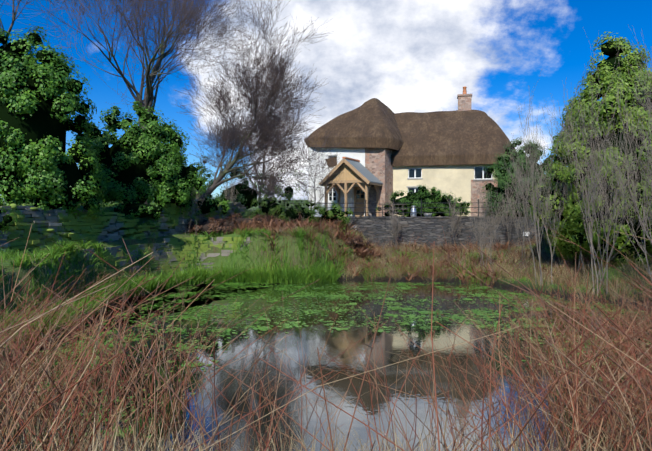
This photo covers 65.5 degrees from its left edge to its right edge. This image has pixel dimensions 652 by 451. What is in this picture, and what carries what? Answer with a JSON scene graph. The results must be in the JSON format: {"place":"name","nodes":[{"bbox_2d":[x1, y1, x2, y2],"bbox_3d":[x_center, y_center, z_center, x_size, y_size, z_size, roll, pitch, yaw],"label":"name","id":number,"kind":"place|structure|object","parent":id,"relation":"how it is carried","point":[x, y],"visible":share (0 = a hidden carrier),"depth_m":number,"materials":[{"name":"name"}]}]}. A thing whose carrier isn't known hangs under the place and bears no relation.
{"place":"outdoors","nodes":[
{"label":"outdoors","id":0,"kind":"place"},
{"bbox_2d":[0,200,651,450],"bbox_3d":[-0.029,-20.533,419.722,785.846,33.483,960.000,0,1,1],"label":"terrain","id":1,"kind":"structure","parent":0,"point":[253,253],"depth_m":19.87,"materials":[{"name":"green plant"}]},
{"bbox_2d":[0,0,73,204],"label":"bare tree limbs","id":2,"kind":"object","parent":1,"relation":"on","point":[13,20],"visible":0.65,"depth_m":17.62,"materials":[{"name":"brown plant"}]},
{"bbox_2d":[0,24,108,219],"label":"ivy tree","id":3,"kind":"object","parent":1,"relation":"on","point":[40,101],"visible":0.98,"depth_m":16.54,"materials":[{"name":"green plant"}]},
{"bbox_2d":[0,243,126,389],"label":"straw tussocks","id":4,"kind":"object","parent":1,"relation":"on","point":[45,266],"visible":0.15,"depth_m":13.07,"materials":[{"name":"beige plant"}]},
{"bbox_2d":[0,248,167,375],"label":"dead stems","id":5,"kind":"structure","parent":1,"relation":"on","point":[135,268],"depth_m":14.70,"materials":[{"name":"brown plant"}]},
{"bbox_2d":[0,414,216,450],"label":"green clumps","id":6,"kind":"object","parent":1,"relation":"on","point":[57,437],"visible":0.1,"depth_m":6.03,"materials":[{"name":"green plant"}]},
{"bbox_2d":[0,202,245,252],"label":"dry stone wall","id":7,"kind":"structure","parent":1,"relation":"on","point":[84,229],"depth_m":17.84,"materials":[{"name":"grey stone"}]},
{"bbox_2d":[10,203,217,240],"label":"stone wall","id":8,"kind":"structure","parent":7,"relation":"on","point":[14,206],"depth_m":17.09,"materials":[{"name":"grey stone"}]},
{"bbox_2d":[0,195,231,237],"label":"wall ivy","id":9,"kind":"object","parent":7,"relation":"on","point":[134,209],"visible":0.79,"depth_m":20.31,"materials":[{"name":"green plant"}]},
{"bbox_2d":[3,200,261,229],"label":"turf","id":10,"kind":"structure","parent":7,"relation":"on","point":[150,203],"depth_m":24.85,"materials":[{"name":"green plant"}]},
{"bbox_2d":[0,237,251,307],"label":"pond edge wall","id":11,"kind":"structure","parent":1,"relation":"on","point":[174,243],"depth_m":21.05,"materials":[{"name":"stone"}]},
{"bbox_2d":[73,101,208,213],"bbox_3d":[-8.296,-2.919,21.976,6.121,5.066,3.234,0,1,1],"label":"ivy tree","id":12,"kind":"object","parent":1,"relation":"on","point":[141,164],"visible":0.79,"depth_m":21.40,"materials":[{"name":"green plant"}]},
{"bbox_2d":[0,0,288,203],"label":"big bare tree limbs","id":13,"kind":"object","parent":1,"relation":"on","point":[149,77],"visible":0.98,"depth_m":24.57,"materials":[{"name":"brown plant"}]},
{"bbox_2d":[0,228,342,378],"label":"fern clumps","id":14,"kind":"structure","parent":1,"relation":"on","point":[58,250],"depth_m":16.17,"materials":[{"name":"green plant"}]},
{"bbox_2d":[0,234,351,367],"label":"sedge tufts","id":15,"kind":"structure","parent":1,"relation":"on","point":[305,275],"depth_m":20.58,"materials":[{"name":"green plant"}]},
{"bbox_2d":[0,226,353,272],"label":"ledge sedge tufts","id":16,"kind":"object","parent":1,"relation":"on","point":[7,254],"visible":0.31,"depth_m":22.68,"materials":[{"name":"plant"}]},
{"bbox_2d":[77,156,291,211],"bbox_3d":[-11.651,-2.368,36.312,18.574,5.439,3.019,0,1,6],"label":"field hedge","id":17,"kind":"object","parent":1,"relation":"on","point":[244,197],"visible":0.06,"depth_m":35.50,"materials":[{"name":"green plant"}]},
{"bbox_2d":[174,0,343,214],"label":"bare tree limbs","id":18,"kind":"object","parent":1,"relation":"on","point":[272,100],"visible":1,"depth_m":24.25,"materials":[{"name":"brown plant"}]},
{"bbox_2d":[184,212,373,249],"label":"shrubs","id":19,"kind":"object","parent":1,"relation":"on","point":[199,227],"visible":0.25,"depth_m":23.73,"materials":[{"name":"plant"}]},
{"bbox_2d":[198,198,382,260],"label":"bracken fronds","id":20,"kind":"object","parent":1,"relation":"on","point":[364,252],"visible":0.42,"depth_m":25.45,"materials":[{"name":"brown plant"}]},
{"bbox_2d":[251,194,353,224],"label":"bank shrubs","id":21,"kind":"object","parent":1,"relation":"on","point":[291,212],"visible":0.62,"depth_m":27.16,"materials":[{"name":"green plant"}]},
{"bbox_2d":[0,225,651,450],"bbox_3d":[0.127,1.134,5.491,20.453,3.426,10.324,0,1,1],"label":"dead stems","id":22,"kind":"object","parent":1,"relation":"on","point":[185,383],"visible":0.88,"depth_m":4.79,"materials":[{"name":"brown plant"}]},
{"bbox_2d":[0,351,651,450],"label":"straw tussocks","id":23,"kind":"object","parent":1,"relation":"on","point":[137,440],"visible":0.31,"depth_m":4.20,"materials":[{"name":"brown plant"}]},
{"bbox_2d":[0,217,651,450],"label":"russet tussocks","id":24,"kind":"object","parent":1,"relation":"on","point":[253,226],"visible":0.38,"depth_m":21.23,"materials":[{"name":"brown plant"}]},
{"bbox_2d":[175,162,519,250],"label":"bare shrubs","id":25,"kind":"object","parent":1,"relation":"on","point":[394,218],"visible":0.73,"depth_m":27.22,"materials":[{"name":"brown plant"}]},
{"bbox_2d":[325,109,516,166],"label":"thatch roof","id":26,"kind":"structure","parent":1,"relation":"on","point":[466,137],"depth_m":33.77,"materials":[{"name":"brown wicker"}]},
{"bbox_2d":[304,98,403,150],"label":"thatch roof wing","id":27,"kind":"structure","parent":26,"relation":"on","point":[371,123],"depth_m":33.93,"materials":[{"name":"brown wicker"}]},
{"bbox_2d":[457,94,471,110],"bbox_3d":[9.819,-8.221,35.937,1.000,1.980,0.900,0,1,13],"label":"chimney stack","id":28,"kind":"object","parent":26,"relation":"on","point":[464,102],"visible":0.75,"depth_m":35.54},
{"bbox_2d":[282,224,577,284],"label":"sedge tufts","id":29,"kind":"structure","parent":1,"relation":"on","point":[412,256],"depth_m":23.28,"materials":[{"name":"plant"}]},
{"bbox_2d":[262,221,610,280],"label":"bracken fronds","id":30,"kind":"object","parent":1,"relation":"on","point":[409,278],"visible":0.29,"depth_m":23.93,"materials":[{"name":"brown plant"}]},
{"bbox_2d":[340,216,552,249],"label":"retaining wall","id":31,"kind":"structure","parent":1,"relation":"on","point":[431,229],"depth_m":28.02,"materials":[{"name":"stone"}]},
{"bbox_2d":[284,199,537,216],"bbox_3d":[5.604,-0.977,28.281,16.145,0.960,0.090,0,1,6],"label":"iron railing","id":32,"kind":"object","parent":31,"relation":"on","point":[365,207],"visible":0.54,"depth_m":28.29,"materials":[{"name":"grey metal"}]},
{"bbox_2d":[270,215,625,279],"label":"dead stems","id":33,"kind":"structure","parent":1,"relation":"on","point":[444,253],"depth_m":23.99,"materials":[{"name":"brown plant"}]},
{"bbox_2d":[254,208,646,285],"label":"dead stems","id":34,"kind":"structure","parent":1,"relation":"on","point":[439,251],"depth_m":23.80,"materials":[{"name":"brown plant"}]},
{"bbox_2d":[255,219,649,283],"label":"russet tussocks","id":35,"kind":"object","parent":1,"relation":"on","point":[422,271],"visible":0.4,"depth_m":23.46,"materials":[{"name":"brown plant"}]},
{"bbox_2d":[261,243,651,450],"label":"dead stems","id":36,"kind":"object","parent":1,"relation":"on","point":[642,420],"visible":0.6,"depth_m":5.10,"materials":[{"name":"brown plant"}]},
{"bbox_2d":[447,276,651,416],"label":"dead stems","id":37,"kind":"object","parent":1,"relation":"on","point":[574,322],"visible":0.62,"depth_m":11.62,"materials":[{"name":"brown plant"}]},
{"bbox_2d":[470,25,651,294],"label":"bare saplings","id":38,"kind":"object","parent":1,"relation":"on","point":[593,196],"visible":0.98,"depth_m":18.15,"materials":[{"name":"plant"}]},
{"bbox_2d":[477,245,651,304],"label":"straw tussocks","id":39,"kind":"object","parent":1,"relation":"on","point":[566,277],"visible":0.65,"depth_m":19.39,"materials":[{"name":"brown plant"}]},
{"bbox_2d":[528,31,651,265],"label":"ivy tree","id":40,"kind":"object","parent":1,"relation":"on","point":[572,227],"visible":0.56,"depth_m":20.46,"materials":[{"name":"green plant"}]},
{"bbox_2d":[0,0,651,199],"label":"sky","id":41,"kind":"structure","parent":0,"point":[406,55],"materials":[{"name":"blue"}]},
{"bbox_2d":[4,280,651,450],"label":"pond water","id":42,"kind":"structure","parent":0,"point":[316,335],"depth_m":9.67,"materials":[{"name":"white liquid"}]},
{"bbox_2d":[10,282,650,447],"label":"lily pads","id":43,"kind":"object","parent":42,"relation":"on","point":[338,295],"visible":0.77,"depth_m":14.63,"materials":[{"name":"green plant"}]},
{"bbox_2d":[315,148,377,216],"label":"front wall","id":44,"kind":"structure","parent":0,"point":[357,153],"depth_m":34.07,"materials":[{"name":"white paint"}]},
{"bbox_2d":[354,187,363,215],"bbox_3d":[2.282,-1.596,33.956,0.840,2.000,0.120,1,1,28],"label":"front door","id":45,"kind":"structure","parent":44,"relation":"in","point":[358,202],"depth_m":33.99,"materials":[{"name":"black wood"}]},
{"label":"terrace","id":46,"kind":"structure","parent":0,"visible":0},
{"bbox_2d":[207,103,299,212],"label":"bare tree limbs","id":47,"kind":"object","parent":46,"relation":"on","point":[252,159],"visible":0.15,"depth_m":32.98,"materials":[{"name":"brown plant"}]},
{"bbox_2d":[254,170,310,213],"bbox_3d":[-2.731,-1.932,32.038,3.983,3.463,2.054,-1,1,-30],"label":"spring shrub","id":48,"kind":"object","parent":46,"relation":"on","point":[291,193],"visible":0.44,"depth_m":31.75,"materials":[{"name":"black"}]},
{"bbox_2d":[309,147,314,209],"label":"wing wall","id":49,"kind":"structure","parent":46,"relation":"on","point":[312,177],"depth_m":35.39,"materials":[{"name":"white paint"}]},
{"bbox_2d":[283,138,343,215],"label":"bare sapling limbs","id":50,"kind":"object","parent":46,"relation":"on","point":[322,167],"visible":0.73,"depth_m":31.30,"materials":[{"name":"grey plant"}]},
{"bbox_2d":[319,159,382,215],"bbox_3d":[1.638,-2.382,32.730,3.571,3.615,2.265,1,1,28],"label":"porch frame","id":51,"kind":"object","parent":46,"relation":"on","point":[345,190],"visible":0.75,"depth_m":32.00,"materials":[{"name":"brown wood"}]},
{"bbox_2d":[326,163,362,180],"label":"porch gable boards","id":52,"kind":"object","parent":51,"relation":"attached to","point":[347,173],"visible":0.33,"depth_m":32.08,"materials":[{"name":"beige wood"}]},
{"bbox_2d":[323,158,382,183],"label":"porch roof","id":53,"kind":"structure","parent":51,"relation":"on","point":[364,172],"depth_m":32.27,"materials":[{"name":"grey tile"}]},
{"bbox_2d":[342,157,359,161],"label":"porch ridge tiles","id":54,"kind":"object","parent":53,"relation":"on","point":[351,159],"visible":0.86,"depth_m":32.41,"materials":[{"name":"tile"}]},
{"bbox_2d":[368,184,375,215],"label":"porch side wall","id":55,"kind":"structure","parent":51,"relation":"attached to","point":[372,197],"depth_m":33.26,"materials":[{"name":"grey paint"}]},
{"bbox_2d":[378,148,392,215],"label":"wall","id":56,"kind":"structure","parent":46,"relation":"on","point":[385,172],"depth_m":33.02,"materials":[{"name":"pink brick"}]},
{"bbox_2d":[378,204,406,215],"bbox_3d":[3.982,-0.890,30.343,1.700,0.765,1.560,0,1,6],"label":"picnic table","id":57,"kind":"object","parent":46,"relation":"on","point":[382,209],"visible":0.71,"depth_m":29.98,"materials":[{"name":"grey wood"}]},
{"bbox_2d":[410,206,416,216],"bbox_3d":[4.985,-0.822,28.881,0.350,0.630,0.350,0,1,1],"label":"milk churn","id":58,"kind":"object","parent":46,"relation":"on","point":[413,214],"visible":1,"depth_m":28.75,"materials":[{"name":"silver metal"}]},
{"bbox_2d":[375,184,471,216],"bbox_3d":[5.913,-1.150,30.796,5.900,2.760,2.673,0,1,1],"label":"garden bush","id":59,"kind":"object","parent":46,"relation":"on","point":[432,197],"visible":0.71,"depth_m":30.36,"materials":[{"name":"green plant"}]},
{"bbox_2d":[393,164,496,215],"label":"cream wall","id":60,"kind":"structure","parent":46,"relation":"on","point":[455,179],"depth_m":33.43,"materials":[{"name":"beige paint"}]},
{"bbox_2d":[327,154,491,187],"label":"window sills","id":61,"kind":"structure","parent":60,"relation":"attached to","point":[419,178],"depth_m":33.82,"materials":[{"name":"white wood"}]},
{"bbox_2d":[328,156,491,200],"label":"window frames","id":62,"kind":"structure","parent":60,"relation":"in","point":[418,177],"depth_m":33.93,"materials":[{"name":"white wood"}]},
{"bbox_2d":[329,167,490,200],"bbox_3d":[5.486,-3.171,33.947,10.810,3.150,0.296,0,1,10],"label":"window glass","id":63,"kind":"object","parent":62,"relation":"in","point":[478,172],"depth_m":33.93,"materials":[{"name":"glass"}]},
{"bbox_2d":[471,179,497,215],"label":"brick wall","id":64,"kind":"structure","parent":46,"relation":"on","point":[480,183],"depth_m":32.98,"materials":[{"name":"brick"}]},
{"bbox_2d":[480,137,572,216],"bbox_3d":[11.929,-2.351,29.675,5.721,5.729,3.546,0,1,23],"label":"evergreen bush","id":65,"kind":"object","parent":46,"relation":"on","point":[501,176],"visible":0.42,"depth_m":29.36,"materials":[{"name":"green plant"}]}
]}

